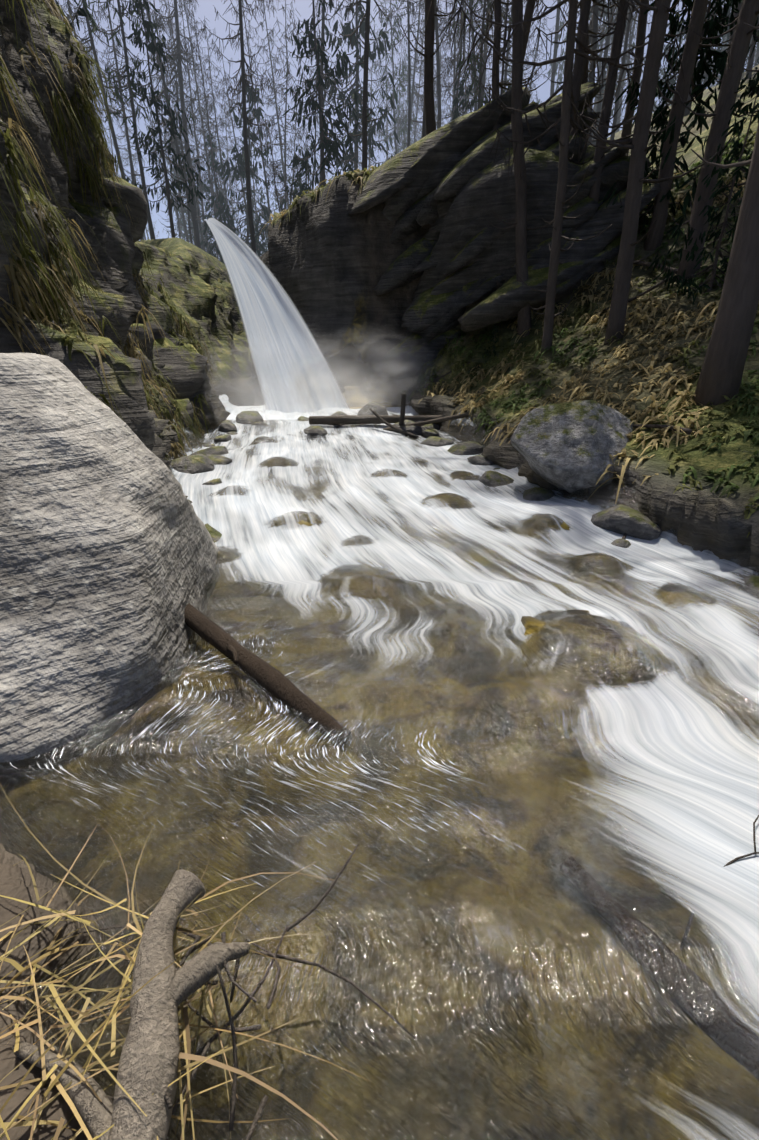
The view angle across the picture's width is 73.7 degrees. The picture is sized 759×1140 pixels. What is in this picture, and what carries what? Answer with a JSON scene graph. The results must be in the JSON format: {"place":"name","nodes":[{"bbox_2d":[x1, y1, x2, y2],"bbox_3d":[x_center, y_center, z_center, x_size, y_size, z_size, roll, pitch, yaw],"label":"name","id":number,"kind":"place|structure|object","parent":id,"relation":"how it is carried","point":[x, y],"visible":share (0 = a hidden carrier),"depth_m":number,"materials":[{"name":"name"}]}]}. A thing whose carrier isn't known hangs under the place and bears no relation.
{"place":"outdoors","nodes":[
{"label":"outdoors","id":0,"kind":"place"},
{"bbox_2d":[0,0,758,1139],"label":"terrain ground","id":1,"kind":"structure","parent":0,"point":[330,260],"depth_m":2.70,"materials":[{"name":"soil"}]},
{"bbox_2d":[53,0,98,32],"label":"spruce tree","id":2,"kind":"object","parent":1,"relation":"on","point":[81,12],"visible":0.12,"depth_m":17.58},
{"bbox_2d":[58,0,120,126],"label":"larch tree","id":3,"kind":"object","parent":1,"relation":"on","point":[87,49],"visible":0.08,"depth_m":31.77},
{"bbox_2d":[59,0,132,179],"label":"larch tree","id":4,"kind":"object","parent":1,"relation":"on","point":[100,76],"visible":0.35,"depth_m":27.64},
{"bbox_2d":[0,353,219,774],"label":"boulder","id":5,"kind":"object","parent":1,"relation":"on","point":[108,553],"visible":0.88,"depth_m":3.01,"materials":[{"name":"stone"}]},
{"bbox_2d":[98,82,126,176],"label":"larch tree","id":6,"kind":"object","parent":1,"relation":"on","point":[111,142],"visible":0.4,"depth_m":69.40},
{"bbox_2d":[91,0,143,240],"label":"larch tree","id":7,"kind":"object","parent":1,"relation":"on","point":[121,95],"visible":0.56,"depth_m":32.05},
{"bbox_2d":[77,0,173,239],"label":"larch tree","id":8,"kind":"object","parent":1,"relation":"on","point":[130,99],"visible":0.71,"depth_m":25.69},
{"bbox_2d":[111,66,148,239],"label":"larch tree","id":9,"kind":"object","parent":1,"relation":"on","point":[135,153],"visible":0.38,"depth_m":60.70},
{"bbox_2d":[120,118,149,238],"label":"larch tree","id":10,"kind":"object","parent":1,"relation":"on","point":[135,171],"visible":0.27,"depth_m":64.06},
{"bbox_2d":[113,0,208,248],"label":"larch tree","id":11,"kind":"object","parent":1,"relation":"on","point":[191,208],"visible":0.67,"depth_m":32.11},
{"bbox_2d":[148,55,181,237],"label":"larch tree","id":12,"kind":"object","parent":1,"relation":"on","point":[179,232],"visible":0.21,"depth_m":49.14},
{"bbox_2d":[143,114,187,239],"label":"larch tree","id":13,"kind":"object","parent":1,"relation":"on","point":[181,229],"visible":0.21,"depth_m":71.27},
{"bbox_2d":[137,0,194,241],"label":"larch tree","id":14,"kind":"object","parent":1,"relation":"on","point":[184,224],"visible":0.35,"depth_m":45.15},
{"bbox_2d":[123,0,210,239],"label":"spruce tree","id":15,"kind":"object","parent":1,"relation":"on","point":[172,123],"visible":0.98,"depth_m":24.01,"materials":[{"name":"plant"}]},
{"bbox_2d":[142,0,217,247],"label":"larch tree","id":16,"kind":"object","parent":1,"relation":"on","point":[179,70],"visible":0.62,"depth_m":33.91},
{"bbox_2d":[158,0,208,250],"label":"larch tree","id":17,"kind":"object","parent":1,"relation":"on","point":[197,204],"visible":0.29,"depth_m":42.69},
{"bbox_2d":[150,13,219,243],"bbox_3d":[-14.152,-29.517,35.825,4.439,15.300,4.464,13,26,28],"label":"larch tree","id":18,"kind":"object","parent":1,"relation":"on","point":[187,210],"visible":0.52,"depth_m":35.50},
{"bbox_2d":[167,135,218,254],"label":"spruce tree","id":19,"kind":"object","parent":1,"relation":"on","point":[181,220],"visible":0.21,"depth_m":62.88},
{"bbox_2d":[166,0,222,259],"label":"larch tree","id":20,"kind":"object","parent":1,"relation":"on","point":[199,104],"visible":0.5,"depth_m":48.69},
{"bbox_2d":[172,76,217,247],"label":"larch tree","id":21,"kind":"object","parent":1,"relation":"on","point":[193,169],"visible":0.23,"depth_m":55.38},
{"bbox_2d":[170,0,221,252],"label":"larch tree","id":22,"kind":"object","parent":1,"relation":"on","point":[195,136],"visible":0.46,"depth_m":45.67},
{"bbox_2d":[190,184,219,260],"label":"spruce tree","id":23,"kind":"object","parent":1,"relation":"on","point":[205,195],"visible":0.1,"depth_m":57.27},
{"bbox_2d":[180,0,231,221],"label":"larch tree","id":24,"kind":"object","parent":1,"relation":"on","point":[205,101],"visible":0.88,"depth_m":35.51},
{"bbox_2d":[191,132,241,259],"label":"spruce tree","id":25,"kind":"object","parent":1,"relation":"on","point":[216,207],"visible":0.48,"depth_m":40.34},
{"bbox_2d":[199,86,235,219],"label":"larch tree","id":26,"kind":"object","parent":1,"relation":"on","point":[200,95],"visible":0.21,"depth_m":59.69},
{"bbox_2d":[194,16,246,218],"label":"larch tree","id":27,"kind":"object","parent":1,"relation":"on","point":[218,137],"visible":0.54,"depth_m":44.82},
{"bbox_2d":[199,119,242,238],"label":"larch tree","id":28,"kind":"object","parent":1,"relation":"on","point":[218,175],"visible":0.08,"depth_m":67.05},
{"bbox_2d":[215,98,244,234],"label":"larch tree","id":29,"kind":"object","parent":1,"relation":"on","point":[230,165],"visible":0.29,"depth_m":84.99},
{"bbox_2d":[198,0,284,253],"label":"larch tree","id":30,"kind":"object","parent":1,"relation":"on","point":[243,80],"visible":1,"depth_m":24.35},
{"bbox_2d":[211,42,271,232],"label":"larch tree","id":31,"kind":"object","parent":1,"relation":"on","point":[240,179],"visible":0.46,"depth_m":47.45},
{"bbox_2d":[203,80,286,263],"bbox_3d":[-9.702,-27.024,36.327,7.263,12.944,7.518,24,31,30],"label":"spruce tree","id":32,"kind":"object","parent":1,"relation":"on","point":[240,171],"visible":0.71,"depth_m":35.52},
{"bbox_2d":[238,151,265,254],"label":"larch tree","id":33,"kind":"object","parent":1,"relation":"on","point":[252,198],"visible":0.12,"depth_m":66.61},
{"bbox_2d":[225,0,281,221],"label":"larch tree","id":34,"kind":"object","parent":1,"relation":"on","point":[250,54],"visible":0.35,"depth_m":39.12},
{"bbox_2d":[236,133,270,255],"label":"spruce tree","id":35,"kind":"object","parent":1,"relation":"on","point":[262,197],"visible":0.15,"depth_m":52.05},
{"bbox_2d":[254,117,297,237],"bbox_3d":[-5.040,-17.597,28.601,4.079,12.883,3.778,-7,24,-12],"label":"larch tree","id":36,"kind":"object","parent":1,"relation":"on","point":[274,174],"visible":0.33,"depth_m":27.09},
{"bbox_2d":[205,218,349,412],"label":"waterfall","id":37,"kind":"structure","parent":1,"relation":"on","point":[263,299],"depth_m":12.70,"materials":[{"name":"liquid"}]},
{"bbox_2d":[249,1,305,211],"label":"larch tree","id":38,"kind":"object","parent":1,"relation":"on","point":[271,60],"visible":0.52,"depth_m":48.44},
{"bbox_2d":[251,0,317,223],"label":"larch tree","id":39,"kind":"object","parent":1,"relation":"on","point":[284,143],"visible":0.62,"depth_m":39.20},
{"bbox_2d":[275,85,309,204],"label":"larch tree","id":40,"kind":"object","parent":1,"relation":"on","point":[293,125],"visible":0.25,"depth_m":50.57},
{"bbox_2d":[282,128,319,198],"bbox_3d":[-4.582,-18.522,30.326,5.251,12.990,4.064,-21,31,-40],"label":"spruce tree","id":41,"kind":"object","parent":1,"relation":"on","point":[300,185],"visible":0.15,"depth_m":28.79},
{"bbox_2d":[297,130,316,189],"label":"larch tree","id":42,"kind":"object","parent":1,"relation":"on","point":[303,152],"visible":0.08,"depth_m":64.10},
{"bbox_2d":[290,32,334,194],"bbox_3d":[-5.182,-30.326,41.407,3.977,21.383,3.884,21,30,41],"label":"larch tree","id":43,"kind":"object","parent":1,"relation":"on","point":[315,135],"visible":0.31,"depth_m":39.84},
{"bbox_2d":[277,0,363,185],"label":"larch tree","id":44,"kind":"object","parent":1,"relation":"on","point":[323,17],"visible":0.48,"depth_m":29.00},
{"bbox_2d":[203,325,441,428],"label":"mist","id":45,"kind":"structure","parent":1,"relation":"on","point":[347,369],"depth_m":12.38,"materials":[{"name":"liquid"}]},
{"bbox_2d":[282,0,370,188],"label":"spruce tree","id":46,"kind":"object","parent":1,"relation":"on","point":[326,141],"visible":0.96,"depth_m":24.63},
{"bbox_2d":[0,30,660,430],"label":"cliff crags","id":47,"kind":"structure","parent":1,"relation":"on","point":[452,186],"depth_m":11.45,"materials":[{"name":"stone"}]},
{"bbox_2d":[435,0,553,128],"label":"larch tree","id":48,"kind":"object","parent":47,"relation":"on","point":[498,38],"visible":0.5,"depth_m":11.46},
{"bbox_2d":[542,0,632,164],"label":"larch tree","id":49,"kind":"object","parent":47,"relation":"on","point":[584,10],"visible":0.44,"depth_m":10.65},
{"bbox_2d":[553,0,668,201],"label":"larch tree","id":50,"kind":"object","parent":47,"relation":"on","point":[616,48],"visible":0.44,"depth_m":10.28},
{"bbox_2d":[313,0,399,172],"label":"spruce tree","id":51,"kind":"object","parent":1,"relation":"on","point":[380,48],"visible":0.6,"depth_m":32.52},
{"bbox_2d":[326,0,392,169],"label":"larch tree","id":52,"kind":"object","parent":1,"relation":"on","point":[366,16],"visible":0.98,"depth_m":20.76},
{"bbox_2d":[350,18,389,168],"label":"larch tree","id":53,"kind":"object","parent":1,"relation":"on","point":[371,76],"visible":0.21,"depth_m":62.23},
{"bbox_2d":[0,394,758,1139],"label":"water stream","id":54,"kind":"structure","parent":1,"relation":"on","point":[690,798],"depth_m":2.57,"materials":[{"name":"liquid"}]},
{"bbox_2d":[0,0,758,1139],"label":"grass tufts","id":55,"kind":"object","parent":1,"relation":"on","point":[56,284],"visible":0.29,"depth_m":5.99,"materials":[{"name":"plant"}]},
{"bbox_2d":[367,0,400,158],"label":"larch tree","id":56,"kind":"object","parent":1,"relation":"on","point":[386,104],"visible":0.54,"depth_m":75.61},
{"bbox_2d":[12,260,758,1139],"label":"fallen branches","id":57,"kind":"object","parent":1,"relation":"on","point":[148,1060],"visible":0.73,"depth_m":1.42,"materials":[{"name":"brown wood"}]},
{"bbox_2d":[370,0,415,153],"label":"larch tree","id":58,"kind":"object","parent":1,"relation":"on","point":[392,47],"visible":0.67,"depth_m":49.58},
{"bbox_2d":[384,39,411,151],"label":"larch tree","id":59,"kind":"object","parent":1,"relation":"on","point":[401,45],"visible":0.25,"depth_m":75.90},
{"bbox_2d":[389,87,407,155],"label":"larch tree","id":60,"kind":"object","parent":1,"relation":"on","point":[392,123],"visible":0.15,"depth_m":77.12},
{"bbox_2d":[378,0,424,146],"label":"larch tree","id":61,"kind":"object","parent":1,"relation":"on","point":[409,85],"visible":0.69,"depth_m":33.14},
{"bbox_2d":[388,54,418,150],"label":"larch tree","id":62,"kind":"object","parent":1,"relation":"on","point":[400,102],"visible":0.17,"depth_m":68.68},
{"bbox_2d":[397,75,420,144],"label":"larch tree","id":63,"kind":"object","parent":1,"relation":"on","point":[405,113],"visible":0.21,"depth_m":60.31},
{"bbox_2d":[390,0,443,148],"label":"larch tree","id":64,"kind":"object","parent":1,"relation":"on","point":[413,78],"visible":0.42,"depth_m":49.85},
{"bbox_2d":[398,2,435,144],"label":"larch tree","id":65,"kind":"object","parent":1,"relation":"on","point":[415,123],"visible":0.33,"depth_m":56.11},
{"bbox_2d":[391,0,460,128],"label":"larch tree","id":66,"kind":"object","parent":1,"relation":"on","point":[438,95],"visible":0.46,"depth_m":30.82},
{"bbox_2d":[405,1,450,128],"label":"larch tree","id":67,"kind":"object","parent":1,"relation":"on","point":[423,64],"visible":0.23,"depth_m":47.02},
{"bbox_2d":[403,0,457,137],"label":"larch tree","id":68,"kind":"object","parent":1,"relation":"on","point":[423,120],"visible":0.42,"depth_m":22.68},
{"bbox_2d":[398,0,464,134],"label":"larch tree","id":69,"kind":"object","parent":1,"relation":"on","point":[429,104],"visible":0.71,"depth_m":15.83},
{"bbox_2d":[434,7,452,127],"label":"larch tree","id":70,"kind":"object","parent":1,"relation":"on","point":[441,79],"visible":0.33,"depth_m":52.27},
{"bbox_2d":[418,0,486,127],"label":"larch tree","id":71,"kind":"object","parent":1,"relation":"on","point":[458,79],"visible":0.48,"depth_m":28.54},
{"bbox_2d":[434,0,477,122],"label":"larch tree","id":72,"kind":"object","parent":1,"relation":"on","point":[454,72],"visible":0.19,"depth_m":40.70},
{"bbox_2d":[433,0,479,120],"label":"larch tree","id":73,"kind":"object","parent":1,"relation":"on","point":[450,83],"visible":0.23,"depth_m":35.71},
{"bbox_2d":[445,74,476,121],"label":"spruce tree","id":74,"kind":"object","parent":1,"relation":"on","point":[460,89],"visible":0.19,"depth_m":27.26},
{"bbox_2d":[169,402,758,605],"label":"bank rocks","id":75,"kind":"structure","parent":1,"relation":"on","point":[623,519],"depth_m":7.70,"materials":[{"name":"stone"}]},
{"bbox_2d":[443,0,486,114],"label":"larch tree","id":76,"kind":"object","parent":1,"relation":"on","point":[465,62],"visible":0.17,"depth_m":57.65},
{"bbox_2d":[441,0,492,110],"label":"larch tree","id":77,"kind":"object","parent":1,"relation":"on","point":[475,104],"visible":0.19,"depth_m":32.14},
{"bbox_2d":[449,0,507,99],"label":"larch tree","id":78,"kind":"object","parent":1,"relation":"on","point":[484,79],"visible":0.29,"depth_m":33.94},
{"bbox_2d":[446,0,511,112],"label":"larch tree","id":79,"kind":"object","parent":1,"relation":"on","point":[480,101],"visible":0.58,"depth_m":23.29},
{"bbox_2d":[471,1,511,99],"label":"larch tree","id":80,"kind":"object","parent":1,"relation":"on","point":[501,36],"visible":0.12,"depth_m":38.47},
{"bbox_2d":[487,0,511,84],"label":"larch tree","id":81,"kind":"object","parent":1,"relation":"on","point":[500,61],"visible":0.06,"depth_m":60.63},
{"bbox_2d":[464,0,544,112],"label":"larch tree","id":82,"kind":"object","parent":1,"relation":"on","point":[503,70],"visible":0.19,"depth_m":20.69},
{"bbox_2d":[479,0,541,101],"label":"larch tree","id":83,"kind":"object","parent":1,"relation":"on","point":[507,53],"visible":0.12,"depth_m":30.45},
{"bbox_2d":[481,0,556,95],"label":"larch tree","id":84,"kind":"object","parent":1,"relation":"on","point":[530,6],"visible":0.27,"depth_m":15.14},
{"bbox_2d":[503,0,539,85],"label":"larch tree","id":85,"kind":"object","parent":1,"relation":"on","point":[524,58],"visible":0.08,"depth_m":59.55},
{"bbox_2d":[485,0,565,336],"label":"larch tree","id":86,"kind":"object","parent":1,"relation":"on","point":[524,313],"visible":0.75,"depth_m":10.48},
{"bbox_2d":[523,0,555,89],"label":"larch tree","id":87,"kind":"object","parent":1,"relation":"on","point":[536,46],"visible":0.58,"depth_m":46.43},
{"bbox_2d":[536,16,566,104],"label":"spruce tree","id":88,"kind":"object","parent":1,"relation":"on","point":[560,77],"visible":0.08,"depth_m":62.18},
{"bbox_2d":[543,0,560,95],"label":"larch tree","id":89,"kind":"object","parent":1,"relation":"on","point":[554,67],"visible":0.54,"depth_m":37.53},
{"bbox_2d":[424,0,691,354],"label":"larch tree","id":90,"kind":"object","parent":1,"relation":"on","point":[565,119],"visible":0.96,"depth_m":8.87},
{"bbox_2d":[486,0,639,138],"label":"larch tree","id":91,"kind":"object","parent":1,"relation":"on","point":[585,76],"visible":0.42,"depth_m":13.15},
{"bbox_2d":[511,400,633,495],"bbox_3d":[2.594,-1.558,6.589,1.710,1.231,1.305,0,23,-1],"label":"bank boulder","id":92,"kind":"object","parent":1,"relation":"on","point":[569,447],"visible":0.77,"depth_m":6.30,"materials":[{"name":"stone"}]},
{"bbox_2d":[524,0,636,145],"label":"larch tree","id":93,"kind":"object","parent":1,"relation":"on","point":[594,21],"visible":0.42,"depth_m":21.92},
{"bbox_2d":[559,3,627,55],"bbox_3d":[10.885,-29.666,24.127,3.866,18.424,4.372,15,27,23],"label":"larch tree","id":94,"kind":"object","parent":1,"relation":"on","point":[590,38],"visible":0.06,"depth_m":25.32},
{"bbox_2d":[573,0,644,139],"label":"spruce tree","id":95,"kind":"object","parent":1,"relation":"on","point":[600,67],"visible":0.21,"depth_m":44.57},
{"bbox_2d":[590,0,638,145],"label":"larch tree","id":96,"kind":"object","parent":1,"relation":"on","point":[604,73],"visible":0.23,"depth_m":30.26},
{"bbox_2d":[611,12,627,132],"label":"larch tree","id":97,"kind":"object","parent":1,"relation":"on","point":[618,122],"visible":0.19,"depth_m":48.71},
{"bbox_2d":[600,9,651,110],"bbox_3d":[18.605,-39.352,37.087,4.079,12.883,3.779,1,23,13],"label":"larch tree","id":98,"kind":"object","parent":1,"relation":"on","point":[629,44],"visible":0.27,"depth_m":37.62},
{"bbox_2d":[604,0,648,155],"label":"larch tree","id":99,"kind":"object","parent":1,"relation":"on","point":[639,52],"visible":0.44,"depth_m":14.03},
{"bbox_2d":[609,1,651,125],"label":"larch tree","id":100,"kind":"object","parent":1,"relation":"on","point":[622,85],"visible":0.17,"depth_m":42.67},
{"bbox_2d":[610,0,668,139],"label":"larch tree","id":101,"kind":"object","parent":1,"relation":"on","point":[615,118],"visible":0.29,"depth_m":25.40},
{"bbox_2d":[567,0,738,344],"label":"larch tree","id":102,"kind":"object","parent":1,"relation":"on","point":[642,117],"visible":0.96,"depth_m":8.14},
{"bbox_2d":[653,29,683,110],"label":"spruce tree","id":103,"kind":"object","parent":1,"relation":"on","point":[662,71],"visible":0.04,"depth_m":57.87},
{"bbox_2d":[602,0,743,228],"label":"bush","id":104,"kind":"object","parent":1,"relation":"on","point":[711,27],"visible":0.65,"depth_m":10.38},
{"bbox_2d":[614,0,758,173],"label":"bush","id":105,"kind":"object","parent":1,"relation":"on","point":[719,60],"visible":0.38,"depth_m":11.35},
{"bbox_2d":[644,0,732,250],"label":"larch tree","id":106,"kind":"object","parent":1,"relation":"on","point":[653,239],"visible":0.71,"depth_m":9.91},
{"bbox_2d":[684,7,710,115],"bbox_3d":[13.125,-27.326,18.766,4.231,17.829,3.742,-18,25,-40],"label":"larch tree","id":107,"kind":"object","parent":1,"relation":"on","point":[687,112],"visible":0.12,"depth_m":21.35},
{"bbox_2d":[649,67,758,304],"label":"bush","id":108,"kind":"object","parent":1,"relation":"on","point":[753,87],"visible":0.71,"depth_m":8.43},
{"bbox_2d":[659,1,758,99],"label":"spruce tree","id":109,"kind":"object","parent":1,"relation":"on","point":[672,81],"visible":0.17,"depth_m":29.61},
{"bbox_2d":[672,0,758,282],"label":"larch tree","id":110,"kind":"object","parent":1,"relation":"on","point":[735,64],"visible":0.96,"depth_m":8.60,"materials":[{"name":"wood"}]},
{"bbox_2d":[690,22,758,404],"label":"larch tree","id":111,"kind":"object","parent":1,"relation":"on","point":[722,370],"visible":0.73,"depth_m":5.91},
{"bbox_2d":[706,5,758,71],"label":"spruce tree","id":112,"kind":"object","parent":1,"relation":"on","point":[718,34],"visible":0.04,"depth_m":39.00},
{"bbox_2d":[712,7,756,86],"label":"spruce tree","id":113,"kind":"object","parent":1,"relation":"on","point":[726,47],"depth_m":49.61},
{"bbox_2d":[717,34,758,201],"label":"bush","id":114,"kind":"object","parent":1,"relation":"on","point":[740,198],"visible":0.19,"depth_m":9.41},
{"bbox_2d":[726,0,758,70],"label":"larch tree","id":115,"kind":"object","parent":1,"relation":"on","point":[737,14],"visible":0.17,"depth_m":18.00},
{"bbox_2d":[746,14,758,79],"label":"larch tree","id":116,"kind":"object","parent":1,"relation":"on","point":[750,61],"visible":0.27,"depth_m":22.02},
{"bbox_2d":[57,0,748,255],"label":"sky","id":117,"kind":"structure","parent":0,"point":[205,8],"materials":[{"name":"blue"}]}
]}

